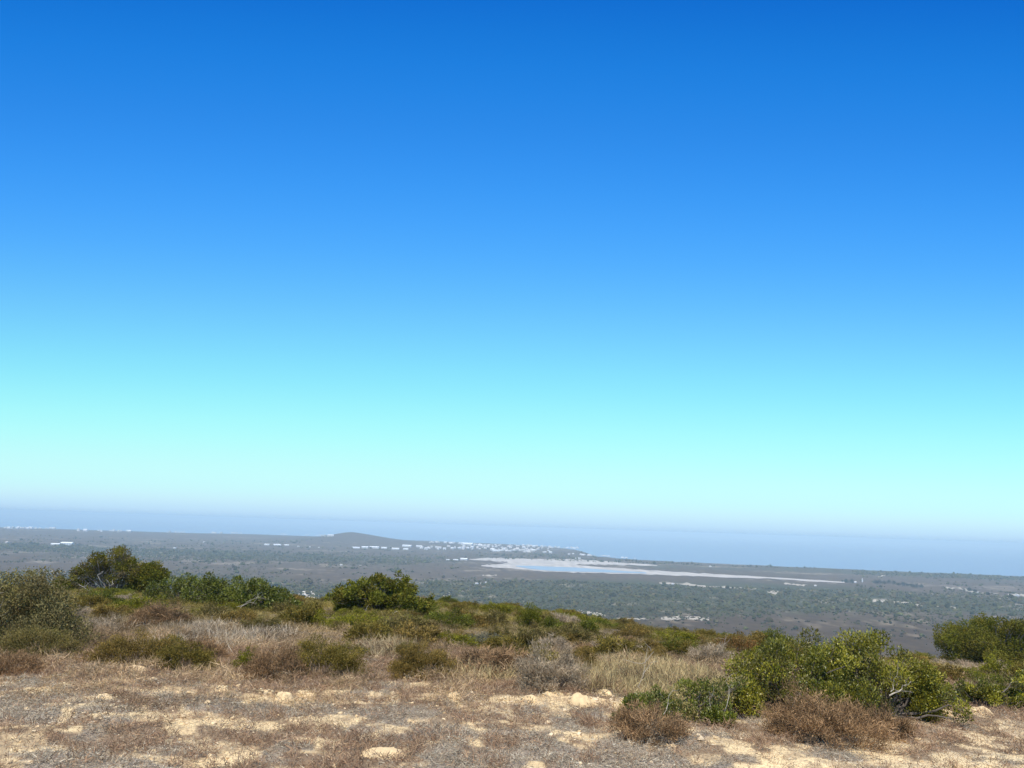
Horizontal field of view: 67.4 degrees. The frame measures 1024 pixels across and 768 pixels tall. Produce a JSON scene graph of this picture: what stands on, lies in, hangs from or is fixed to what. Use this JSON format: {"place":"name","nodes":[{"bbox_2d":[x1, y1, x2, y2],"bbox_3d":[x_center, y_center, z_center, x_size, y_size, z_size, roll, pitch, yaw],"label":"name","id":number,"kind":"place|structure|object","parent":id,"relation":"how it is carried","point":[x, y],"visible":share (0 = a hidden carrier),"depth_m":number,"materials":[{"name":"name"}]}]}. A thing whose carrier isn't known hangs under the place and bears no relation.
{"place":"outdoors","nodes":[
{"label":"outdoors","id":0,"kind":"place"},
{"bbox_2d":[0,527,1023,767],"bbox_3d":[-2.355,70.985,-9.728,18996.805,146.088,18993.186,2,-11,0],"label":"ground","id":1,"kind":"structure","parent":0,"point":[468,569],"depth_m":1297.73,"materials":[{"name":"soil"}]},
{"bbox_2d":[0,645,52,677],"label":"scrub shrub","id":2,"kind":"object","parent":1,"relation":"on","point":[23,660],"visible":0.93,"depth_m":12.15,"materials":[{"name":"brown plant"}]},
{"bbox_2d":[0,622,103,659],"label":"scrub shrub","id":3,"kind":"object","parent":1,"relation":"on","point":[23,639],"visible":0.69,"depth_m":14.14,"materials":[{"name":"green plant"}]},
{"bbox_2d":[0,565,105,651],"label":"leafy shrub","id":4,"kind":"object","parent":1,"relation":"on","point":[31,589],"visible":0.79,"depth_m":16.47,"materials":[{"name":"green plant"}]},
{"bbox_2d":[55,595,90,607],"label":"scrub shrub","id":5,"kind":"object","parent":1,"relation":"on","point":[84,603],"visible":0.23,"depth_m":30.63,"materials":[{"name":"green plant"}]},
{"bbox_2d":[59,604,92,621],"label":"scrub shrub","id":6,"kind":"object","parent":1,"relation":"on","point":[84,610],"visible":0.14,"depth_m":24.74,"materials":[{"name":"grey plant"}]},
{"bbox_2d":[78,593,114,607],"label":"scrub shrub","id":7,"kind":"object","parent":1,"relation":"on","point":[100,599],"visible":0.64,"depth_m":32.34,"materials":[{"name":"green plant"}]},
{"bbox_2d":[78,615,118,634],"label":"scrub shrub","id":8,"kind":"object","parent":1,"relation":"on","point":[105,622],"visible":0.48,"depth_m":20.46,"materials":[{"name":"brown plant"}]},
{"bbox_2d":[73,587,127,605],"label":"scrub shrub","id":9,"kind":"object","parent":1,"relation":"on","point":[105,595],"visible":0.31,"depth_m":33.49,"materials":[{"name":"green plant"}]},
{"bbox_2d":[53,545,156,592],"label":"acacia tree","id":10,"kind":"object","parent":1,"relation":"on","point":[123,564],"visible":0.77,"depth_m":51.08,"materials":[{"name":"green plant"}]},
{"bbox_2d":[91,603,134,615],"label":"scrub shrub","id":11,"kind":"object","parent":1,"relation":"on","point":[103,609],"visible":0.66,"depth_m":28.09,"materials":[{"name":"green plant"}]},
{"bbox_2d":[72,627,182,665],"bbox_3d":[-6.797,4.844,14.007,1.946,0.727,1.638,-4,-12,27],"label":"scrub shrub","id":12,"kind":"object","parent":1,"relation":"on","point":[109,649],"visible":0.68,"depth_m":13.84,"materials":[{"name":"green plant"}]},
{"bbox_2d":[106,593,168,608],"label":"scrub shrub","id":13,"kind":"object","parent":1,"relation":"on","point":[135,602],"visible":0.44,"depth_m":30.26,"materials":[{"name":"green plant"}]},
{"bbox_2d":[133,560,172,591],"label":"acacia tree","id":14,"kind":"object","parent":1,"relation":"on","point":[150,572],"visible":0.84,"depth_m":51.14,"materials":[{"name":"green plant"}]},
{"bbox_2d":[119,598,195,626],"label":"scrub shrub","id":15,"kind":"object","parent":1,"relation":"on","point":[159,613],"visible":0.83,"depth_m":23.31,"materials":[{"name":"brown plant"}]},
{"bbox_2d":[141,572,221,601],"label":"leafy shrub","id":16,"kind":"object","parent":1,"relation":"on","point":[178,583],"visible":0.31,"depth_m":42.49,"materials":[{"name":"green plant"}]},
{"bbox_2d":[147,636,219,670],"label":"scrub shrub","id":17,"kind":"object","parent":1,"relation":"on","point":[194,655],"visible":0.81,"depth_m":13.26,"materials":[{"name":"green plant"}]},
{"bbox_2d":[170,632,234,659],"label":"scrub shrub","id":18,"kind":"object","parent":1,"relation":"on","point":[212,644],"visible":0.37,"depth_m":14.70,"materials":[{"name":"brown plant"}]},
{"bbox_2d":[192,603,233,617],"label":"scrub shrub","id":19,"kind":"object","parent":1,"relation":"on","point":[216,609],"visible":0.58,"depth_m":28.30,"materials":[{"name":"green plant"}]},
{"bbox_2d":[179,570,266,604],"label":"leafy shrub","id":20,"kind":"object","parent":1,"relation":"on","point":[213,585],"visible":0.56,"depth_m":36.95,"materials":[{"name":"green plant"}]},
{"bbox_2d":[213,607,261,623],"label":"scrub shrub","id":21,"kind":"object","parent":1,"relation":"on","point":[252,614],"visible":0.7,"depth_m":25.93,"materials":[{"name":"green plant"}]},
{"bbox_2d":[230,643,262,667],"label":"scrub shrub","id":22,"kind":"object","parent":1,"relation":"on","point":[243,658],"visible":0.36,"depth_m":14.08,"materials":[{"name":"green plant"}]},
{"bbox_2d":[237,614,289,631],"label":"scrub shrub","id":23,"kind":"object","parent":1,"relation":"on","point":[259,621],"visible":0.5,"depth_m":22.22,"materials":[{"name":"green plant"}]},
{"bbox_2d":[231,576,303,610],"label":"leafy shrub","id":24,"kind":"object","parent":1,"relation":"on","point":[268,597],"visible":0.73,"depth_m":33.67,"materials":[{"name":"green plant"}]},
{"bbox_2d":[232,641,309,681],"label":"scrub shrub","id":25,"kind":"object","parent":1,"relation":"on","point":[259,663],"visible":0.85,"depth_m":12.53,"materials":[{"name":"brown plant"}]},
{"bbox_2d":[274,691,294,703],"bbox_3d":[-3.130,4.343,10.569,0.372,0.207,0.338,-3,-12,25],"label":"rock","id":26,"kind":"object","parent":1,"relation":"on","point":[281,694],"visible":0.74,"depth_m":10.51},
{"bbox_2d":[270,597,300,613],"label":"scrub shrub","id":27,"kind":"object","parent":1,"relation":"on","point":[277,606],"visible":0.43,"depth_m":32.14,"materials":[{"name":"green plant"}]},
{"bbox_2d":[278,601,325,627],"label":"scrub shrub","id":28,"kind":"object","parent":1,"relation":"on","point":[303,612],"visible":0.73,"depth_m":25.02,"materials":[{"name":"green plant"}]},
{"bbox_2d":[279,608,328,626],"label":"scrub shrub","id":29,"kind":"object","parent":1,"relation":"on","point":[319,617],"visible":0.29,"depth_m":25.36,"materials":[{"name":"green plant"}]},
{"bbox_2d":[273,628,373,677],"bbox_3d":[-3.390,4.827,13.771,1.826,0.831,1.705,6,-11,-22],"label":"scrub shrub","id":30,"kind":"object","parent":1,"relation":"on","point":[334,656],"visible":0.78,"depth_m":13.70,"materials":[{"name":"green plant"}]},
{"bbox_2d":[323,620,348,631],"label":"scrub shrub","id":31,"kind":"object","parent":1,"relation":"on","point":[340,623],"visible":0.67,"depth_m":23.43,"materials":[{"name":"green plant"}]},
{"bbox_2d":[334,605,367,614],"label":"scrub shrub","id":32,"kind":"object","parent":1,"relation":"on","point":[353,610],"visible":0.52,"depth_m":33.13,"materials":[{"name":"green plant"}]},
{"bbox_2d":[334,640,370,657],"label":"scrub shrub","id":33,"kind":"object","parent":1,"relation":"on","point":[351,648],"visible":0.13,"depth_m":16.38,"materials":[{"name":"green plant"}]},
{"bbox_2d":[314,609,392,629],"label":"scrub shrub","id":34,"kind":"object","parent":1,"relation":"on","point":[351,618],"visible":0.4,"depth_m":24.55,"materials":[{"name":"green plant"}]},
{"bbox_2d":[338,615,397,643],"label":"scrub shrub","id":35,"kind":"object","parent":1,"relation":"on","point":[358,629],"visible":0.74,"depth_m":19.04,"materials":[{"name":"green plant"}]},
{"bbox_2d":[324,569,438,615],"bbox_3d":[-6.082,10.109,36.952,5.259,2.380,4.843,2,-11,0],"label":"acacia tree","id":36,"kind":"object","parent":1,"relation":"on","point":[394,594],"visible":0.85,"depth_m":35.80,"materials":[{"name":"green plant"}]},
{"bbox_2d":[361,747,409,759],"bbox_3d":[-1.221,3.609,7.452,0.642,0.147,0.521,2,-11,0],"label":"rock","id":37,"kind":"object","parent":1,"relation":"on","point":[382,750],"visible":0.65,"depth_m":7.40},
{"bbox_2d":[376,612,404,631],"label":"scrub shrub","id":38,"kind":"object","parent":1,"relation":"on","point":[393,623],"visible":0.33,"depth_m":22.39,"materials":[{"name":"green plant"}]},
{"bbox_2d":[392,612,432,628],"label":"scrub shrub","id":39,"kind":"object","parent":1,"relation":"on","point":[417,620],"visible":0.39,"depth_m":25.85,"materials":[{"name":"green plant"}]},
{"bbox_2d":[389,619,451,645],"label":"scrub shrub","id":40,"kind":"object","parent":1,"relation":"on","point":[407,631],"visible":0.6,"depth_m":19.40,"materials":[{"name":"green plant"}]},
{"bbox_2d":[386,634,462,680],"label":"scrub shrub","id":41,"kind":"object","parent":1,"relation":"on","point":[416,659],"visible":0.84,"depth_m":13.48,"materials":[{"name":"green plant"}]},
{"bbox_2d":[418,604,477,629],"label":"scrub shrub","id":42,"kind":"object","parent":1,"relation":"on","point":[452,616],"visible":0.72,"depth_m":28.23,"materials":[{"name":"green plant"}]},
{"bbox_2d":[431,628,479,647],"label":"scrub shrub","id":43,"kind":"object","parent":1,"relation":"on","point":[456,637],"visible":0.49,"depth_m":19.60,"materials":[{"name":"green plant"}]},
{"bbox_2d":[449,606,488,627],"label":"scrub shrub","id":44,"kind":"object","parent":1,"relation":"on","point":[479,618],"visible":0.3,"depth_m":29.57,"materials":[{"name":"green plant"}]},
{"bbox_2d":[461,631,502,647],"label":"scrub shrub","id":45,"kind":"object","parent":1,"relation":"on","point":[482,636],"visible":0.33,"depth_m":19.93,"materials":[{"name":"grey plant"}]},
{"bbox_2d":[437,641,545,676],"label":"scrub shrub","id":46,"kind":"object","parent":1,"relation":"on","point":[501,655],"visible":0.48,"depth_m":14.39,"materials":[{"name":"brown plant"}]},
{"bbox_2d":[479,607,509,626],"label":"scrub shrub","id":47,"kind":"object","parent":1,"relation":"on","point":[492,619],"visible":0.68,"depth_m":30.27,"materials":[{"name":"green plant"}]},
{"bbox_2d":[481,601,512,614],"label":"scrub shrub","id":48,"kind":"object","parent":1,"relation":"on","point":[504,608],"visible":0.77,"depth_m":43.40,"materials":[{"name":"green plant"}]},
{"bbox_2d":[486,625,512,637],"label":"scrub shrub","id":49,"kind":"object","parent":1,"relation":"on","point":[497,630],"visible":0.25,"depth_m":22.29,"materials":[{"name":"green plant"}]},
{"bbox_2d":[474,632,528,651],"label":"scrub shrub","id":50,"kind":"object","parent":1,"relation":"on","point":[498,641],"visible":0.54,"depth_m":18.35,"materials":[{"name":"green plant"}]},
{"bbox_2d":[0,648,1023,767],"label":"dead mat","id":51,"kind":"object","parent":1,"relation":"on","point":[528,746],"visible":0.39,"depth_m":8.55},
{"bbox_2d":[0,533,1023,645],"bbox_3d":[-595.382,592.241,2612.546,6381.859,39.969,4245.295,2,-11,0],"label":"distant bushland","id":52,"kind":"structure","parent":1,"relation":"on","point":[814,597],"depth_m":1732.69,"materials":[{"name":"green plant"}]},
{"bbox_2d":[0,587,1023,742],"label":"dry brush","id":53,"kind":"object","parent":1,"relation":"on","point":[267,614],"visible":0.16,"depth_m":14.23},
{"bbox_2d":[0,630,1023,767],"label":"heath stubble","id":54,"kind":"object","parent":1,"relation":"on","point":[949,733],"visible":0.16,"depth_m":9.02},
{"bbox_2d":[1,636,1022,767],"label":"sand crumbs","id":55,"kind":"object","parent":1,"relation":"on","point":[549,721],"visible":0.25,"depth_m":8.96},
{"bbox_2d":[514,602,542,627],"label":"leafy shrub","id":56,"kind":"object","parent":1,"relation":"on","point":[529,615],"visible":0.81,"depth_m":30.60,"materials":[{"name":"green plant"}]},
{"bbox_2d":[504,623,555,651],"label":"scrub shrub","id":57,"kind":"object","parent":1,"relation":"on","point":[524,634],"visible":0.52,"depth_m":18.43,"materials":[{"name":"green plant"}]},
{"bbox_2d":[511,645,573,663],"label":"scrub shrub","id":58,"kind":"object","parent":1,"relation":"on","point":[552,656],"visible":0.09,"depth_m":15.66,"materials":[{"name":"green plant"}]},
{"bbox_2d":[517,626,568,642],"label":"scrub shrub","id":59,"kind":"object","parent":1,"relation":"on","point":[550,630],"visible":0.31,"depth_m":22.79,"materials":[{"name":"green plant"}]},
{"bbox_2d":[86,600,1005,704],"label":"dry grass","id":60,"kind":"structure","parent":1,"relation":"on","point":[661,678],"depth_m":15.94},
{"bbox_2d":[504,635,594,694],"bbox_3d":[0.612,4.523,12.385,1.469,0.897,1.451,2,-11,0],"label":"scrub shrub","id":61,"kind":"object","parent":1,"relation":"on","point":[533,671],"visible":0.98,"depth_m":12.22,"materials":[{"name":"grey plant"}]},
{"bbox_2d":[536,615,570,629],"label":"scrub shrub","id":62,"kind":"object","parent":1,"relation":"on","point":[550,621],"visible":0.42,"depth_m":29.27,"materials":[{"name":"green plant"}]},
{"bbox_2d":[536,632,574,651],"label":"scrub shrub","id":63,"kind":"object","parent":1,"relation":"on","point":[559,643],"visible":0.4,"depth_m":19.71,"materials":[{"name":"grey plant"}]},
{"bbox_2d":[470,558,656,565],"bbox_3d":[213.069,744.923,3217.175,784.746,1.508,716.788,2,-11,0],"label":"salt pan","id":64,"kind":"object","parent":1,"relation":"on","point":[538,561],"visible":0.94,"depth_m":3201.41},
{"bbox_2d":[550,610,580,623],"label":"scrub shrub","id":65,"kind":"object","parent":1,"relation":"on","point":[560,617],"visible":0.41,"depth_m":32.98,"materials":[{"name":"grey plant"}]},
{"bbox_2d":[555,621,596,643],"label":"scrub shrub","id":66,"kind":"object","parent":1,"relation":"on","point":[583,636],"visible":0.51,"depth_m":24.34,"materials":[{"name":"green plant"}]},
{"bbox_2d":[568,692,592,706],"bbox_3d":[1.002,4.655,11.263,0.480,0.235,0.410,2,-11,0],"label":"rock","id":67,"kind":"object","parent":1,"relation":"on","point":[577,697],"visible":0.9,"depth_m":11.19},
{"bbox_2d":[566,645,601,672],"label":"scrub shrub","id":68,"kind":"object","parent":1,"relation":"on","point":[585,654],"visible":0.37,"depth_m":15.45,"materials":[{"name":"green plant"}]},
{"bbox_2d":[568,613,611,623],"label":"scrub shrub","id":69,"kind":"object","parent":1,"relation":"on","point":[583,617],"visible":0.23,"depth_m":41.04,"materials":[{"name":"green plant"}]},
{"bbox_2d":[579,614,602,634],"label":"scrub shrub","id":70,"kind":"object","parent":1,"relation":"on","point":[589,625],"visible":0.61,"depth_m":28.79,"materials":[{"name":"green plant"}]},
{"bbox_2d":[583,633,644,656],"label":"scrub shrub","id":71,"kind":"object","parent":1,"relation":"on","point":[611,644],"visible":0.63,"depth_m":19.49,"materials":[{"name":"green plant"}]},
{"bbox_2d":[608,692,643,719],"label":"leafy shrub","id":72,"kind":"object","parent":1,"relation":"on","point":[626,699],"visible":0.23,"depth_m":10.39,"materials":[{"name":"green plant"}]},
{"bbox_2d":[612,622,652,637],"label":"scrub shrub","id":73,"kind":"object","parent":1,"relation":"on","point":[629,629],"visible":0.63,"depth_m":28.98,"materials":[{"name":"green plant"}]},
{"bbox_2d":[605,694,695,748],"bbox_3d":[1.571,3.801,8.691,1.027,0.534,0.934,-2,-11,20],"label":"scrub shrub","id":74,"kind":"object","parent":1,"relation":"on","point":[628,721],"visible":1,"depth_m":8.59,"materials":[{"name":"brown plant"}]},
{"bbox_2d":[636,645,671,660],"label":"scrub shrub","id":75,"kind":"object","parent":1,"relation":"on","point":[660,652],"visible":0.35,"depth_m":19.15,"materials":[{"name":"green plant"}]},
{"bbox_2d":[641,636,669,652],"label":"scrub shrub","id":76,"kind":"object","parent":1,"relation":"on","point":[650,642],"visible":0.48,"depth_m":23.24,"materials":[{"name":"green plant"}]},
{"bbox_2d":[481,563,844,582],"bbox_3d":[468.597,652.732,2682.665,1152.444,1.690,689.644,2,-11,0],"label":"salt pan","id":77,"kind":"object","parent":1,"relation":"on","point":[514,566],"visible":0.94,"depth_m":2586.66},
{"bbox_2d":[646,627,700,643],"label":"scrub shrub","id":78,"kind":"object","parent":1,"relation":"on","point":[684,636],"visible":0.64,"depth_m":27.74,"materials":[{"name":"green plant"}]},
{"bbox_2d":[657,637,701,654],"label":"scrub shrub","id":79,"kind":"object","parent":1,"relation":"on","point":[674,642],"visible":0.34,"depth_m":23.47,"materials":[{"name":"green plant"}]},
{"bbox_2d":[663,638,698,654],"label":"scrub shrub","id":80,"kind":"object","parent":1,"relation":"on","point":[686,644],"visible":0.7,"depth_m":23.32,"materials":[{"name":"green plant"}]},
{"bbox_2d":[621,673,748,722],"bbox_3d":[2.391,4.318,10.631,1.732,0.834,1.159,2,-11,0],"label":"leafy shrub","id":81,"kind":"object","parent":1,"relation":"on","point":[699,703],"visible":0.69,"depth_m":10.55,"materials":[{"name":"green plant"}]},
{"bbox_2d":[692,628,722,636],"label":"scrub shrub","id":82,"kind":"object","parent":1,"relation":"on","point":[710,632],"visible":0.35,"depth_m":35.50,"materials":[{"name":"green plant"}]},
{"bbox_2d":[685,640,738,665],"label":"scrub shrub","id":83,"kind":"object","parent":1,"relation":"on","point":[705,652],"visible":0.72,"depth_m":20.48,"materials":[{"name":"grey plant"}]},
{"bbox_2d":[699,703,736,728],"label":"leafy shrub","id":84,"kind":"object","parent":1,"relation":"on","point":[715,714],"visible":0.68,"depth_m":10.01,"materials":[{"name":"green plant"}]},
{"bbox_2d":[710,634,760,651],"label":"scrub shrub","id":85,"kind":"object","parent":1,"relation":"on","point":[744,645],"visible":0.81,"depth_m":25.90,"materials":[{"name":"green plant"}]},
{"bbox_2d":[717,630,768,646],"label":"scrub shrub","id":86,"kind":"object","parent":1,"relation":"on","point":[760,636],"visible":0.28,"depth_m":29.03,"materials":[{"name":"green plant"}]},
{"bbox_2d":[752,627,793,642],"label":"scrub shrub","id":87,"kind":"object","parent":1,"relation":"on","point":[776,634],"visible":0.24,"depth_m":31.64,"materials":[{"name":"green plant"}]},
{"bbox_2d":[712,635,887,718],"bbox_3d":[4.123,4.425,11.388,2.330,1.367,1.855,2,-11,0],"label":"leafy shrub","id":88,"kind":"object","parent":1,"relation":"on","point":[773,671],"visible":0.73,"depth_m":11.11,"materials":[{"name":"green plant"}]},
{"bbox_2d":[752,676,904,752],"bbox_3d":[3.787,3.978,9.377,1.844,0.860,1.685,2,-11,0],"label":"scrub shrub","id":89,"kind":"object","parent":1,"relation":"on","point":[840,720],"visible":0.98,"depth_m":9.14,"materials":[{"name":"brown plant"}]},
{"bbox_2d":[796,625,975,725],"bbox_3d":[5.522,4.484,11.685,2.449,1.509,1.993,2,-11,0],"label":"leafy shrub","id":90,"kind":"object","parent":1,"relation":"on","point":[888,677],"visible":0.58,"depth_m":11.40,"materials":[{"name":"green plant"}]},
{"bbox_2d":[857,699,917,741],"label":"scrub shrub","id":91,"kind":"object","parent":1,"relation":"on","point":[905,724],"visible":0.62,"depth_m":9.98,"materials":[{"name":"brown plant"}]},
{"bbox_2d":[902,669,948,722],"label":"leafy shrub","id":92,"kind":"object","parent":1,"relation":"on","point":[921,701],"visible":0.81,"depth_m":11.31,"materials":[{"name":"green plant"}]},
{"bbox_2d":[909,657,973,680],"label":"scrub shrub","id":93,"kind":"object","parent":1,"relation":"on","point":[952,671],"visible":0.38,"depth_m":19.37,"materials":[{"name":"green plant"}]},
{"bbox_2d":[960,706,992,715],"bbox_3d":[7.479,5.311,12.362,0.657,0.249,0.558,2,-11,0],"label":"sand mound","id":94,"kind":"object","parent":1,"relation":"on","point":[982,708],"visible":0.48,"depth_m":12.29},
{"bbox_2d":[931,612,1023,665],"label":"acacia tree","id":95,"kind":"object","parent":1,"relation":"on","point":[978,638],"visible":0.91,"depth_m":51.71,"materials":[{"name":"green plant"}]},
{"bbox_2d":[950,657,1007,669],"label":"scrub shrub","id":96,"kind":"object","parent":1,"relation":"on","point":[968,663],"visible":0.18,"depth_m":28.58,"materials":[{"name":"grey plant"}]},
{"bbox_2d":[941,675,1023,712],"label":"leafy shrub","id":97,"kind":"object","parent":1,"relation":"on","point":[989,694],"visible":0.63,"depth_m":13.85,"materials":[{"name":"green plant"}]},
{"bbox_2d":[952,669,1018,686],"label":"scrub shrub","id":98,"kind":"object","parent":1,"relation":"on","point":[1001,680],"visible":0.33,"depth_m":19.00,"materials":[{"name":"green plant"}]},
{"bbox_2d":[975,650,1023,677],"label":"scrub shrub","id":99,"kind":"object","parent":1,"relation":"on","point":[992,665],"visible":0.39,"depth_m":25.21,"materials":[{"name":"green plant"}]},
{"bbox_2d":[1004,667,1023,703],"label":"leafy shrub","id":100,"kind":"object","parent":1,"relation":"on","point":[1019,674],"visible":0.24,"depth_m":15.31,"materials":[{"name":"green plant"}]},
{"bbox_2d":[1006,660,1023,680],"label":"scrub shrub","id":101,"kind":"object","parent":1,"relation":"on","point":[1014,669],"visible":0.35,"depth_m":20.94,"materials":[{"name":"green plant"}]},
{"bbox_2d":[0,513,1023,575],"bbox_3d":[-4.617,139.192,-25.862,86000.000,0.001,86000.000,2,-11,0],"label":"sea","id":102,"kind":"structure","parent":0,"point":[932,558],"depth_m":8719.33,"materials":[{"name":"blue liquid"}]},
{"bbox_2d":[0,0,1023,546],"label":"sky","id":103,"kind":"structure","parent":0,"point":[727,268],"materials":[{"name":"blue"}]},
{"bbox_2d":[517,566,645,572],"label":"shallow water","id":104,"kind":"structure","parent":0,"point":[572,569],"depth_m":2594.92,"materials":[{"name":"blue liquid"}]},
{"bbox_2d":[661,615,708,620],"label":"sandy track","id":105,"kind":"structure","parent":0,"point":[672,618],"depth_m":1182.88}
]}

